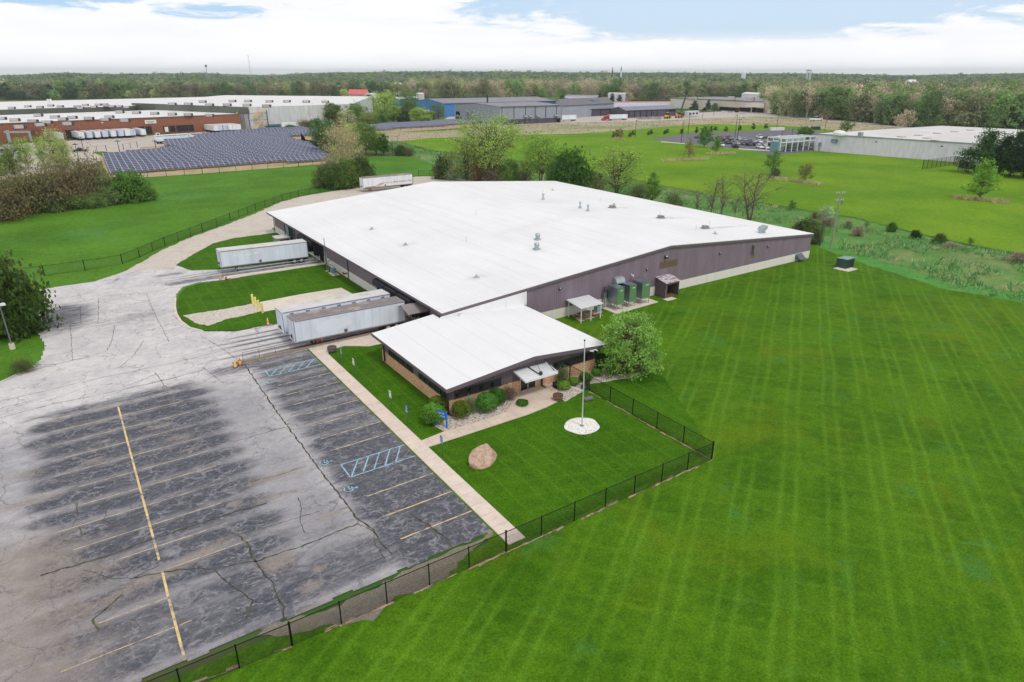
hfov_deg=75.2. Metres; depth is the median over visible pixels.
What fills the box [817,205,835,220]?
shrub
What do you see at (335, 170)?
shrub
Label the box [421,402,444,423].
shrub
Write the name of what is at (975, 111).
tree
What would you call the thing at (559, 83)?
tree
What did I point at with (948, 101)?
tree
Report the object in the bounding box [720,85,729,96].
tree
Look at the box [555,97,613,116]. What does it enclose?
grey annex
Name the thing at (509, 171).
shrub
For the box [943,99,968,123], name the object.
tree
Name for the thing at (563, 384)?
shrub
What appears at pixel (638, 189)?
shrub
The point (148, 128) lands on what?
dock door
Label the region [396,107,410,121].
shrub
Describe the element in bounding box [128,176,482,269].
gravel drive
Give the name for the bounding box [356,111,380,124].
tree
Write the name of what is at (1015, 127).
tree
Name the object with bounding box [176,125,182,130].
dock door
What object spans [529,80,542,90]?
tree
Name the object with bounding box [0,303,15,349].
lamp post
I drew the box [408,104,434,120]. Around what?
tree
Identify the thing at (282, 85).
tree
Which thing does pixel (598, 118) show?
factory yard
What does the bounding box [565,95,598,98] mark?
pale plant
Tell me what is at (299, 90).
tree
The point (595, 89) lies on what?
tree
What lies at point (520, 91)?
tree
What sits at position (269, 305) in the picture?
concrete pad
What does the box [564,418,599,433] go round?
flagpole bed
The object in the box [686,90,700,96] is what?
tree
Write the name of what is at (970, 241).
shrub
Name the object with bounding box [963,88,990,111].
tree
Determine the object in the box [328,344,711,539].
front yard
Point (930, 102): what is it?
tree
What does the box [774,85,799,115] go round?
tree
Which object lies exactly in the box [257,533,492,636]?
bare soil
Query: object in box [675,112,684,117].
wheel loader
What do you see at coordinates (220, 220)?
chain link fence
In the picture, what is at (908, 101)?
tree
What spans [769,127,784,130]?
trailer
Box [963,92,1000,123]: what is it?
tree
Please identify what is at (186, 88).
tree
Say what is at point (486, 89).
tree
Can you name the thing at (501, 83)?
tree
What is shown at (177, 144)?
solar array
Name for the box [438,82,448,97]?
tree
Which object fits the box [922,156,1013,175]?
field fence
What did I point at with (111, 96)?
tree
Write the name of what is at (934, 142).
white warehouse
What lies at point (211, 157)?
solar array
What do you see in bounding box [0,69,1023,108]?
woods
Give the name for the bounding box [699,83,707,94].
tree
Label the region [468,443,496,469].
boulder
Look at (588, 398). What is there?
drain tile
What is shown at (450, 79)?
tree
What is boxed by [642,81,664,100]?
tree
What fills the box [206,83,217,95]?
tree
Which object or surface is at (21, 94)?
tree
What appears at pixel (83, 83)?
tree
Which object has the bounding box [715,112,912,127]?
access road
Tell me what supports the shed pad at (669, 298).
on the lawn at (845, 503)
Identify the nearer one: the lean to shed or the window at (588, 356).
the window at (588, 356)
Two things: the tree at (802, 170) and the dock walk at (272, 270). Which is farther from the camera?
the tree at (802, 170)
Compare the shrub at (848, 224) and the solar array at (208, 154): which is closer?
the shrub at (848, 224)
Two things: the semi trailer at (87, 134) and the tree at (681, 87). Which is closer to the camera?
the semi trailer at (87, 134)
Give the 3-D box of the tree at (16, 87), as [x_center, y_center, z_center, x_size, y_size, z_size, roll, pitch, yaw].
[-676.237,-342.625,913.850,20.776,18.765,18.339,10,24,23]
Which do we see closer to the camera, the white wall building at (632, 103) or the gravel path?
the gravel path
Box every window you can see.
[388,350,412,372]
[418,373,445,398]
[454,378,501,399]
[553,352,593,369]
[719,107,740,110]
[739,107,750,111]
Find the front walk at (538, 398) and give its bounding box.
[421,386,557,446]
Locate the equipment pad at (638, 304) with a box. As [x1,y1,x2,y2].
[602,298,657,313]
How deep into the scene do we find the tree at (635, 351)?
74.34 m
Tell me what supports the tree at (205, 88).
on the ground at (306, 613)
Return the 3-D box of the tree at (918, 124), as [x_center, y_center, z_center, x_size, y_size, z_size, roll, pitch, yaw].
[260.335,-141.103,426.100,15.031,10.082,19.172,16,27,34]
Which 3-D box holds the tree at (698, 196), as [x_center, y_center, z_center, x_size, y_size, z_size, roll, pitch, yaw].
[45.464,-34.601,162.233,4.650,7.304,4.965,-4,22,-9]
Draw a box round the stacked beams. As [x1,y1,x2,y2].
[264,123,298,126]
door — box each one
[65,130,73,137]
[145,126,152,132]
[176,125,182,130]
[182,125,188,130]
[519,378,535,391]
[846,259,854,267]
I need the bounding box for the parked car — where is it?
[72,147,86,151]
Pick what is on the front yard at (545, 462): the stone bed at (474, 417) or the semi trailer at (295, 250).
the stone bed at (474, 417)
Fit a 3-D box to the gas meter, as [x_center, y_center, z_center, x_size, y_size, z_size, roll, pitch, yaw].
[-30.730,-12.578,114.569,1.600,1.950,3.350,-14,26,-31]
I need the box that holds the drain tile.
[584,396,592,401]
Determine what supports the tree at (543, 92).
on the ground at (306, 613)
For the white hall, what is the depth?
781.52 m
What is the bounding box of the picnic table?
[576,310,593,318]
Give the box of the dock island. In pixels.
[177,233,315,270]
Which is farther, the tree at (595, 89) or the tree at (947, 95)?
the tree at (595, 89)
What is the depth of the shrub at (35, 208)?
163.53 m
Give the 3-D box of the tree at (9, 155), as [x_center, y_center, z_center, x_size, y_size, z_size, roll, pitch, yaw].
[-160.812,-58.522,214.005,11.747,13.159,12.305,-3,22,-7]
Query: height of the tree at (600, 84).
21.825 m
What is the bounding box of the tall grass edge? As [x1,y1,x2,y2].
[811,241,1023,302]
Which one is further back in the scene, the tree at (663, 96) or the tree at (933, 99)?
the tree at (663, 96)
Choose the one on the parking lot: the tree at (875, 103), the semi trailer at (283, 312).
the semi trailer at (283, 312)
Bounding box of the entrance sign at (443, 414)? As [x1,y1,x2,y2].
[435,409,447,427]
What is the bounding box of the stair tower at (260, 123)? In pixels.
[247,109,268,128]
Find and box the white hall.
[608,92,625,102]
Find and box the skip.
[811,126,820,129]
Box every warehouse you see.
[0,97,196,114]
[0,110,240,142]
[131,95,372,128]
[266,181,813,319]
[416,97,554,116]
[611,105,675,117]
[814,126,1021,162]
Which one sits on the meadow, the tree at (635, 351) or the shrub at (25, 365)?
the shrub at (25, 365)
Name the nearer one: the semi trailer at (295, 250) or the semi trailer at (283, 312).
the semi trailer at (283, 312)
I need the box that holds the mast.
[323,238,328,270]
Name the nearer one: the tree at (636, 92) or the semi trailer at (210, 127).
the semi trailer at (210, 127)
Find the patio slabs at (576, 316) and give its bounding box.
[572,312,602,320]
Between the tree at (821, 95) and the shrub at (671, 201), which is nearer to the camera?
the shrub at (671, 201)
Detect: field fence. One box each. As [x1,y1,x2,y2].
[108,158,334,177]
[305,139,323,149]
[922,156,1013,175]
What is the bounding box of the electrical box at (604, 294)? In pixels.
[602,287,606,307]
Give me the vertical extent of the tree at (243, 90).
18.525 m
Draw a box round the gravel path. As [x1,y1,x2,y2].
[183,302,260,325]
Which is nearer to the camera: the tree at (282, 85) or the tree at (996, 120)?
the tree at (996, 120)
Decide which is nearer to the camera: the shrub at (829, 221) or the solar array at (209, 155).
the shrub at (829, 221)
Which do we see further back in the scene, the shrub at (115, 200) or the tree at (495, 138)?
the tree at (495, 138)
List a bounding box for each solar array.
[102,141,309,157]
[103,142,308,160]
[104,143,312,159]
[104,144,311,163]
[105,145,315,162]
[105,146,319,165]
[106,148,318,168]
[106,149,323,167]
[107,151,321,171]
[108,152,329,172]
[125,140,302,150]
[159,139,299,147]
[163,133,291,139]
[163,134,287,145]
[164,135,290,144]
[169,136,288,145]
[174,136,289,145]
[179,137,292,145]
[185,138,294,144]
[187,130,317,137]
[191,128,314,134]
[194,129,313,135]
[197,130,314,135]
[202,128,307,133]
[221,127,309,131]
[238,126,303,129]
[284,154,325,163]
[369,120,481,125]
[370,119,476,124]
[374,126,393,129]
[375,122,448,127]
[379,119,468,123]
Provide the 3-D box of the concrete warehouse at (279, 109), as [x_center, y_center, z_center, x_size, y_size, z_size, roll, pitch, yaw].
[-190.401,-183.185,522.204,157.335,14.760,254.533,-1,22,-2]
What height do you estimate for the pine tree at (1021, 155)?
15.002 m
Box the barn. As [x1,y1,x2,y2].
[348,89,368,95]
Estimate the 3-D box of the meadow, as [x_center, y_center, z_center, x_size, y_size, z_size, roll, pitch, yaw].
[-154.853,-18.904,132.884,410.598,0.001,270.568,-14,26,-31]
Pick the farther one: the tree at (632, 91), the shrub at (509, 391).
the tree at (632, 91)
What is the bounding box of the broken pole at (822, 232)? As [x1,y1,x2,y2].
[819,218,824,245]
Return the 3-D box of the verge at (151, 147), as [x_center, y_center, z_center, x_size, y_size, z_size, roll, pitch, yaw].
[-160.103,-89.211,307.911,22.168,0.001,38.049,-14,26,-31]
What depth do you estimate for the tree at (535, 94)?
1000.47 m
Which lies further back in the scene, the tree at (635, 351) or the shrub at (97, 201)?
the shrub at (97, 201)
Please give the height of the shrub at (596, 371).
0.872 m
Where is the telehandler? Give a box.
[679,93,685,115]
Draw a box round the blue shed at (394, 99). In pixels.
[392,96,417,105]
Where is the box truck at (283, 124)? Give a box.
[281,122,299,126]
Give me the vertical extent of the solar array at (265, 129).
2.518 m
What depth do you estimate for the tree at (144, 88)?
956.01 m
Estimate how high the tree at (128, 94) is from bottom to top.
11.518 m
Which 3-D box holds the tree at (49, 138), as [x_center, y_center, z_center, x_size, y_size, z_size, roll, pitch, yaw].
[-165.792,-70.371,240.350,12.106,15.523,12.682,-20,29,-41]
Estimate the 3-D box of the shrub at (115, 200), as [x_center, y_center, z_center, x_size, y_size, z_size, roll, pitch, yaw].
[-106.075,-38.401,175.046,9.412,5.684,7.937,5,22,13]
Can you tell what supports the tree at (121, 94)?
on the ground at (306, 613)
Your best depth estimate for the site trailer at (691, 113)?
529.12 m
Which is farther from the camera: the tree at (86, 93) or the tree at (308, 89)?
the tree at (308, 89)
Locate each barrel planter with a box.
[327,345,336,352]
[553,392,562,400]
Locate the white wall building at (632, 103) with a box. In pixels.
[614,101,669,106]
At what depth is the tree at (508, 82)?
983.10 m
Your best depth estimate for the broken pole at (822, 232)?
132.27 m
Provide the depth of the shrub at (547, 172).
199.53 m
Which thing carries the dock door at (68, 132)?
in the brick warehouse at (26, 126)
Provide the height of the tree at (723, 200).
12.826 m
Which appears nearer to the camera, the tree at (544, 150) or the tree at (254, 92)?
the tree at (544, 150)
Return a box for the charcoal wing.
[590,107,615,115]
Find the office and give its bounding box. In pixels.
[371,291,608,415]
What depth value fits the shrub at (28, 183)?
161.96 m
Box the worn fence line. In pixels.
[193,389,711,681]
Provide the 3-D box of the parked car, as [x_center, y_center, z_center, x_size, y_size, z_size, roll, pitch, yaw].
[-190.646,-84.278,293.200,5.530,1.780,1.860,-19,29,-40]
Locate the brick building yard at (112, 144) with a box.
[0,130,231,178]
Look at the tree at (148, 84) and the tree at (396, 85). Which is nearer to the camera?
the tree at (148, 84)
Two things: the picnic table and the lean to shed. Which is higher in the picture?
the lean to shed
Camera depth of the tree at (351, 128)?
301.27 m
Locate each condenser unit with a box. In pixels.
[608,284,624,309]
[621,281,636,307]
[633,278,650,302]
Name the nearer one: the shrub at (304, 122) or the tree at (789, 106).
the shrub at (304, 122)
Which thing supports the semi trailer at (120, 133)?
on the brick building yard at (112, 144)
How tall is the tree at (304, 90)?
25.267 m
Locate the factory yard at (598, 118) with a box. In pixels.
[445,111,771,125]
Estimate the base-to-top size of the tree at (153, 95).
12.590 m
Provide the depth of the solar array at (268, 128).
388.70 m
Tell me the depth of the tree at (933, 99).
432.40 m
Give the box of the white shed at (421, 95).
[416,93,424,99]
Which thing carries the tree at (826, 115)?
on the ground at (306, 613)
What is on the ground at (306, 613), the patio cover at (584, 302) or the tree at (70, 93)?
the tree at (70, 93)
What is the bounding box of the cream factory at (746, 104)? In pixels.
[670,96,798,112]
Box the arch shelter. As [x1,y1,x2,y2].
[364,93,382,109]
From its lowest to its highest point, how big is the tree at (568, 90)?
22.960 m
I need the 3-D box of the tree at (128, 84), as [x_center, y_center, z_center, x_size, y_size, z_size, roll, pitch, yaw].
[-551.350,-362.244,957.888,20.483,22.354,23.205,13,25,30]
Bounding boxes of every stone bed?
[434,393,516,430]
[539,366,634,401]
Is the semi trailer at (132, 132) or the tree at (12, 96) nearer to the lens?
the semi trailer at (132, 132)
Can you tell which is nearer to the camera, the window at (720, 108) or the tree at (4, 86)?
the window at (720, 108)
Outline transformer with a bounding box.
[833,256,856,271]
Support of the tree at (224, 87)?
on the ground at (306, 613)
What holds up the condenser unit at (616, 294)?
on the equipment pad at (638, 304)
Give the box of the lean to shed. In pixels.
[655,274,680,297]
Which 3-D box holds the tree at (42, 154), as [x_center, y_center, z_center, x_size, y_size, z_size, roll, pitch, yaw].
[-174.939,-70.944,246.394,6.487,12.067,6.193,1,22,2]
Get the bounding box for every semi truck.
[153,133,194,143]
[601,114,627,120]
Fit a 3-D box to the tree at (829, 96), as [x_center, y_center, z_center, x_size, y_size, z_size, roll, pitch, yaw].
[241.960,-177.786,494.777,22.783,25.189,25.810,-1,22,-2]
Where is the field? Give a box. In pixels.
[399,124,1023,252]
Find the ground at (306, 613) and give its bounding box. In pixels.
[0,75,1023,681]
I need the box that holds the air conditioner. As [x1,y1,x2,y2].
[593,305,601,312]
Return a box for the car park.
[650,129,831,154]
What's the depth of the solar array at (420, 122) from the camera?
438.74 m
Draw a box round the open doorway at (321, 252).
[319,245,324,262]
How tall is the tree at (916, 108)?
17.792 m
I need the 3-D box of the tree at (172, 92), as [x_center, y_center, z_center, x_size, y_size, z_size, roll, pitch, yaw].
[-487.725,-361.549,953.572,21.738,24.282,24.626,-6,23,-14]
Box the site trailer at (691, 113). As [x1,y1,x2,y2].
[685,111,698,115]
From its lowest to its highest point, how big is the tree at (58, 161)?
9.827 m
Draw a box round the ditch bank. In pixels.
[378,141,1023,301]
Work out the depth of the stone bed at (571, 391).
73.68 m
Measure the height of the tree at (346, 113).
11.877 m
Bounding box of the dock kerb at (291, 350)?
[232,330,380,364]
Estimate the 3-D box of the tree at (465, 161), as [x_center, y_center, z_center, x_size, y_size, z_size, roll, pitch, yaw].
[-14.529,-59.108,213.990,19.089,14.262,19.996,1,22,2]
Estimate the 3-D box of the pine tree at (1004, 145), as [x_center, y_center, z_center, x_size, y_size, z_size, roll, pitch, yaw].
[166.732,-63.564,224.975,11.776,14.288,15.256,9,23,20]
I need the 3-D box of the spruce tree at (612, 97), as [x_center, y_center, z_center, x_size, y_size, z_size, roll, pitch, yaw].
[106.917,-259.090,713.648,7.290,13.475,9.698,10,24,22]
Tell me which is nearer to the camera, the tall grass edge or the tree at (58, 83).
the tall grass edge
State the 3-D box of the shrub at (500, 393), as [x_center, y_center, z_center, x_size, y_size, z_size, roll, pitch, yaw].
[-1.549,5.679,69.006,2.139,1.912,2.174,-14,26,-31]
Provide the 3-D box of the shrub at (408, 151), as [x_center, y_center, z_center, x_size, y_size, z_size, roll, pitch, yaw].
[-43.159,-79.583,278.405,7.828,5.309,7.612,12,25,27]
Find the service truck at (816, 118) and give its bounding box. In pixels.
[809,117,822,120]
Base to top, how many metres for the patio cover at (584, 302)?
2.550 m
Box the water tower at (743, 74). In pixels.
[741,71,745,78]
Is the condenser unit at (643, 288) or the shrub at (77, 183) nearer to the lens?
the condenser unit at (643, 288)
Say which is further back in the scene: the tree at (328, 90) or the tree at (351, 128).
the tree at (328, 90)
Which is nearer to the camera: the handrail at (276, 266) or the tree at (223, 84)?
the handrail at (276, 266)
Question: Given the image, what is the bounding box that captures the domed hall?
[741,92,760,97]
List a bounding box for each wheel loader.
[664,112,671,118]
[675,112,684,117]
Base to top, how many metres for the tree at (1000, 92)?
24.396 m
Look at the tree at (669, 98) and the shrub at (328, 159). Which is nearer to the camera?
the shrub at (328, 159)
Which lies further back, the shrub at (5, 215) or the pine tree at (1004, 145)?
the pine tree at (1004, 145)
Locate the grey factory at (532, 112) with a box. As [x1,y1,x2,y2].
[454,95,561,124]
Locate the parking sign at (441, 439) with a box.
[440,435,442,456]
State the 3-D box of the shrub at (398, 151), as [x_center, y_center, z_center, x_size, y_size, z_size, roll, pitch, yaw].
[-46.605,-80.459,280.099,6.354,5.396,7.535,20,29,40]
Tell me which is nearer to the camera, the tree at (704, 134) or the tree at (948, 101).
the tree at (704, 134)
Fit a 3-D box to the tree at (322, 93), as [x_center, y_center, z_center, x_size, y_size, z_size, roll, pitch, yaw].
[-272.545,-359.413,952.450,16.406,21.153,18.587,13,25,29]
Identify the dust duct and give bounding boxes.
[283,224,293,239]
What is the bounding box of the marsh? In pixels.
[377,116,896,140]
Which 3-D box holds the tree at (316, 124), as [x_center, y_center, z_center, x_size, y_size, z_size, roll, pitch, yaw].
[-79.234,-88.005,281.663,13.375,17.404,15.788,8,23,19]
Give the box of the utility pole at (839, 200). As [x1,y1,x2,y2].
[830,192,844,248]
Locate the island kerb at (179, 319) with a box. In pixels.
[174,298,202,330]
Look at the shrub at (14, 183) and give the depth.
159.48 m
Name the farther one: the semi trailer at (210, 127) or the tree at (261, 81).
the tree at (261, 81)
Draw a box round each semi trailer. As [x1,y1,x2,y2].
[71,131,84,138]
[79,130,92,137]
[87,130,100,137]
[96,129,108,138]
[102,129,116,138]
[110,129,123,136]
[119,128,130,137]
[122,128,135,135]
[132,128,145,136]
[204,124,218,131]
[211,124,222,131]
[216,239,308,271]
[217,124,227,130]
[221,123,232,130]
[223,123,236,129]
[275,289,389,333]
[286,296,405,344]
[359,173,412,190]
[561,115,576,120]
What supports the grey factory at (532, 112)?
on the factory yard at (598, 118)
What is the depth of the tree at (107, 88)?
925.45 m
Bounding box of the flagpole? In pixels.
[580,339,585,426]
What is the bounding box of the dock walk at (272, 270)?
[224,262,324,278]
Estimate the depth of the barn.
738.81 m
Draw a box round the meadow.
[0,156,434,380]
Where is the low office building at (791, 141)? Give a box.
[766,134,816,152]
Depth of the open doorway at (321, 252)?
120.80 m
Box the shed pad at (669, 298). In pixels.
[663,297,676,300]
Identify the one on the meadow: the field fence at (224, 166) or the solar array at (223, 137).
the field fence at (224, 166)
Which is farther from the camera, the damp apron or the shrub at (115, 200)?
the shrub at (115, 200)
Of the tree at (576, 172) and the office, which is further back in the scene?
the tree at (576, 172)
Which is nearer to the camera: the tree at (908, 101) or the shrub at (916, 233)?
the shrub at (916, 233)
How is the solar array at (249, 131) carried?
on the solar field soil at (214, 169)
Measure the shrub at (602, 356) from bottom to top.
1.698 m
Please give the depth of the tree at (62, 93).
916.97 m
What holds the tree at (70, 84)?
on the ground at (306, 613)
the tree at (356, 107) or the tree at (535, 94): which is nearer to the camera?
the tree at (356, 107)
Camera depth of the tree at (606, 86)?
852.50 m
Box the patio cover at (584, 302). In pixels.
[566,295,602,322]
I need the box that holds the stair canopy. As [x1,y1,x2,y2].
[399,302,429,323]
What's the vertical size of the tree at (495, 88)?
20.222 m
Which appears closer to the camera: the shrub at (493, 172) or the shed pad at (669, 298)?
the shed pad at (669, 298)
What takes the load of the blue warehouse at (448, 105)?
on the ground at (306, 613)
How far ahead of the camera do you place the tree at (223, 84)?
971.94 m
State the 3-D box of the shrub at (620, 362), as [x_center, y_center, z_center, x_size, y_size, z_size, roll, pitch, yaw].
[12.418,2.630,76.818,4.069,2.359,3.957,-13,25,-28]
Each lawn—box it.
[165,245,1023,681]
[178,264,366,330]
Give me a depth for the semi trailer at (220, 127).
389.15 m
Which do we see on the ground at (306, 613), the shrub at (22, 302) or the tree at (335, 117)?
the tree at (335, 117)
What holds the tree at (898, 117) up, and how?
on the ground at (306, 613)
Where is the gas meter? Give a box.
[328,260,339,275]
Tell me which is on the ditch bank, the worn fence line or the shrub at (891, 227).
the shrub at (891, 227)
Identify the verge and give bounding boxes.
[93,151,106,155]
[140,145,170,148]
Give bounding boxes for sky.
[0,0,1023,74]
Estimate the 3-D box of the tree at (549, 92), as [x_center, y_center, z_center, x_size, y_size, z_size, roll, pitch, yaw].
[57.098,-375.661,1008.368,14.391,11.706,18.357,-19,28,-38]
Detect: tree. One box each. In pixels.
[0,82,11,98]
[0,138,32,178]
[2,92,10,98]
[7,91,18,98]
[10,84,24,98]
[12,136,36,167]
[15,90,29,98]
[22,81,32,92]
[23,90,36,98]
[28,82,48,98]
[30,135,48,162]
[31,124,73,165]
[36,153,77,175]
[40,84,52,95]
[40,89,52,98]
[44,89,62,98]
[47,134,73,160]
[50,80,66,93]
[57,90,66,98]
[61,80,80,97]
[63,89,77,98]
[69,82,83,95]
[76,92,84,98]
[77,91,93,98]
[79,79,95,96]
[85,82,102,97]
[96,80,111,97]
[106,91,115,98]
[109,80,126,95]
[117,92,124,97]
[119,81,134,95]
[124,90,132,97]
[129,88,142,97]
[138,84,149,96]
[139,89,149,97]
[141,81,157,95]
[148,89,156,97]
[154,82,167,96]
[164,80,179,97]
[172,81,184,96]
[175,91,181,97]
[179,83,189,92]
[182,90,188,96]
[187,81,199,96]
[187,82,202,96]
[197,82,208,94]
[198,89,207,96]
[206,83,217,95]
[215,80,228,93]
[215,82,229,95]
[226,85,233,94]
[228,88,244,94]
[230,83,239,93]
[239,84,250,94]
[241,80,253,94]
[249,89,259,94]
[255,80,267,95]
[255,81,268,94]
[261,88,273,95]
[268,84,276,94]
[275,88,286,95]
[277,80,290,92]
[279,84,291,95]
[289,79,304,95]
[294,81,309,94]
[305,81,312,95]
[306,114,336,152]
[308,79,320,95]
[316,82,327,95]
[317,116,364,163]
[322,84,332,95]
[322,99,343,121]
[329,85,338,95]
[332,107,345,124]
[334,123,368,159]
[336,107,358,123]
[338,89,347,95]
[340,122,363,148]
[341,82,350,93]
[343,99,371,122]
[347,82,357,89]
[351,117,380,154]
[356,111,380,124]
[361,86,399,115]
[365,81,379,92]
[367,129,383,153]
[373,132,391,154]
[380,81,390,93]
[381,102,401,121]
[391,81,400,95]
[397,88,423,112]
[399,83,409,92]
[408,78,415,91]
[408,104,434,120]
[412,82,424,92]
[416,78,432,90]
[422,89,431,97]
[430,77,443,92]
[430,103,444,118]
[431,89,441,97]
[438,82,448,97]
[439,133,488,179]
[444,79,458,97]
[445,107,530,180]
[447,77,457,97]
[450,79,466,97]
[464,83,470,93]
[473,78,483,97]
[477,77,492,96]
[492,84,498,96]
[497,79,506,88]
[498,89,505,96]
[499,78,516,94]
[503,88,514,96]
[509,124,559,180]
[511,77,525,96]
[524,87,532,96]
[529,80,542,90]
[531,88,540,96]
[536,86,548,96]
[545,143,595,186]
[547,89,552,96]
[550,82,557,95]
[553,87,567,96]
[555,77,566,89]
[563,82,572,94]
[567,82,580,94]
[574,82,581,94]
[580,78,592,93]
[581,84,591,94]
[585,141,647,193]
[589,79,598,94]
[592,84,601,94]
[593,82,604,93]
[595,308,670,382]
[601,83,613,96]
[606,77,627,92]
[610,93,614,101]
[617,128,623,138]
[623,84,633,96]
[625,91,633,100]
[629,86,639,98]
[633,86,644,100]
[636,93,645,100]
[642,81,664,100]
[642,171,664,200]
[656,91,668,100]
[663,85,675,98]
[665,93,672,100]
[671,83,685,97]
[677,80,692,96]
[678,137,696,157]
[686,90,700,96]
[688,100,698,110]
[689,184,704,209]
[691,82,703,96]
[697,125,712,146]
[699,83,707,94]
[701,176,726,212]
[703,100,711,110]
[705,84,714,95]
[709,164,735,214]
[710,134,724,151]
[711,102,718,110]
[713,85,726,96]
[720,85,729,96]
[724,165,794,220]
[727,81,740,94]
[730,194,742,216]
[734,82,750,97]
[751,82,764,93]
[763,86,778,110]
[763,149,784,174]
[766,89,791,113]
[769,104,780,114]
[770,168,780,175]
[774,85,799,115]
[787,94,802,116]
[790,89,812,117]
[795,125,814,138]
[798,162,815,180]
[800,89,820,117]
[800,93,816,116]
[807,90,832,115]
[808,105,824,117]
[814,106,837,119]
[818,84,848,119]
[829,86,859,119]
[837,120,855,131]
[840,94,865,120]
[843,92,876,121]
[855,107,873,121]
[863,97,884,122]
[869,91,894,122]
[869,96,884,121]
[873,99,893,124]
[878,93,905,124]
[887,90,917,124]
[893,113,905,125]
[895,109,919,126]
[903,91,920,110]
[905,113,930,126]
[908,98,934,119]
[911,89,948,126]
[918,91,947,118]
[926,114,945,126]
[935,92,956,122]
[937,96,955,125]
[939,110,977,126]
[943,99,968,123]
[950,95,966,109]
[953,90,976,109]
[953,125,1006,172]
[954,113,975,126]
[957,91,997,126]
[959,157,1004,199]
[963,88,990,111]
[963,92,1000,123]
[971,100,1000,127]
[978,114,1005,127]
[983,87,1023,115]
[985,131,1022,174]
[994,90,1023,127]
[996,126,1023,175]
[1003,113,1023,127]
[1004,109,1023,128]
[1004,141,1023,177]
[1013,154,1023,171]
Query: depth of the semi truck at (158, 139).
328.82 m
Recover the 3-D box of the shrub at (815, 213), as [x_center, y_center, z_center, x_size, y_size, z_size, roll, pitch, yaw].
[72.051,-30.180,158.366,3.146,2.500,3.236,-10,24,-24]
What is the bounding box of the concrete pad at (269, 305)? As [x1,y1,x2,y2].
[260,288,351,311]
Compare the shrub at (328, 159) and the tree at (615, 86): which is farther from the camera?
the tree at (615, 86)
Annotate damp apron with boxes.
[290,329,383,349]
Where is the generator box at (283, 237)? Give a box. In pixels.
[272,234,289,241]
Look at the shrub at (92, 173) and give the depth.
173.28 m
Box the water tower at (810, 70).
[805,69,812,78]
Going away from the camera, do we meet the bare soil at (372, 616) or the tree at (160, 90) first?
the bare soil at (372, 616)
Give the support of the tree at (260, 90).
on the ground at (306, 613)
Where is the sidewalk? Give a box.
[308,335,524,544]
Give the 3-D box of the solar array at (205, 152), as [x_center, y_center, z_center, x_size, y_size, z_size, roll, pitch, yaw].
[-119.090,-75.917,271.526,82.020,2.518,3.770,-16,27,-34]
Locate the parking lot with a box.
[0,257,491,681]
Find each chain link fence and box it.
[8,184,336,276]
[146,364,714,681]
[418,170,525,180]
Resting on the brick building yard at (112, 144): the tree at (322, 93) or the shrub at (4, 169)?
the shrub at (4, 169)
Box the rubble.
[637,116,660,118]
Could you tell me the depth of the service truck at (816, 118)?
486.99 m
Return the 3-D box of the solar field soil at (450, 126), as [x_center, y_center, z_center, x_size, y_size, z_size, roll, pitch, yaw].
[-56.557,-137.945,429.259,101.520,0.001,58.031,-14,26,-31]
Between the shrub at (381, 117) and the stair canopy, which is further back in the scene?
the shrub at (381, 117)
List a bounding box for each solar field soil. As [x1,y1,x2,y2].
[99,134,337,179]
[363,123,476,132]
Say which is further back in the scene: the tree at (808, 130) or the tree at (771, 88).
the tree at (771, 88)
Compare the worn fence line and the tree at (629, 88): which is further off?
the tree at (629, 88)
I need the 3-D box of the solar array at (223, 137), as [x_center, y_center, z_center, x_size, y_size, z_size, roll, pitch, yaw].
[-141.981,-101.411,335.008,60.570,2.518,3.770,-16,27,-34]
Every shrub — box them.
[0,157,7,175]
[0,161,43,217]
[0,177,42,223]
[0,249,55,302]
[0,251,62,342]
[1,154,52,215]
[2,354,45,375]
[18,151,73,214]
[23,154,88,211]
[23,195,48,213]
[37,195,69,212]
[51,156,100,207]
[58,138,116,193]
[61,193,90,209]
[81,191,109,208]
[89,170,119,191]
[92,185,127,205]
[100,166,159,203]
[296,117,310,125]
[304,119,320,127]
[310,162,331,188]
[318,158,356,189]
[320,152,336,166]
[336,154,363,187]
[348,151,376,183]
[370,111,387,123]
[394,144,406,155]
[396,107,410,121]
[402,146,415,155]
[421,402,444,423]
[424,111,437,120]
[428,395,446,410]
[430,152,452,179]
[443,162,461,180]
[451,400,470,417]
[462,157,492,180]
[463,393,477,414]
[475,391,498,411]
[477,154,505,180]
[488,387,505,403]
[497,157,523,180]
[502,383,517,399]
[515,154,535,180]
[516,399,528,406]
[543,150,555,178]
[554,363,572,380]
[556,380,570,389]
[568,377,579,384]
[579,372,592,380]
[583,169,611,190]
[591,368,601,375]
[595,353,610,368]
[606,362,616,373]
[613,358,628,376]
[624,178,646,198]
[663,186,687,206]
[788,200,796,208]
[790,217,831,232]
[809,211,818,218]
[809,224,824,244]
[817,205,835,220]
[819,214,840,226]
[844,218,852,227]
[849,224,869,236]
[886,221,898,231]
[909,229,923,239]
[931,232,948,243]
[940,242,960,248]
[967,237,974,245]
[1004,250,1023,262]
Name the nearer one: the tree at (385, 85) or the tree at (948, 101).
the tree at (948, 101)
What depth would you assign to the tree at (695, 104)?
620.67 m
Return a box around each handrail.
[235,258,316,274]
[242,316,415,356]

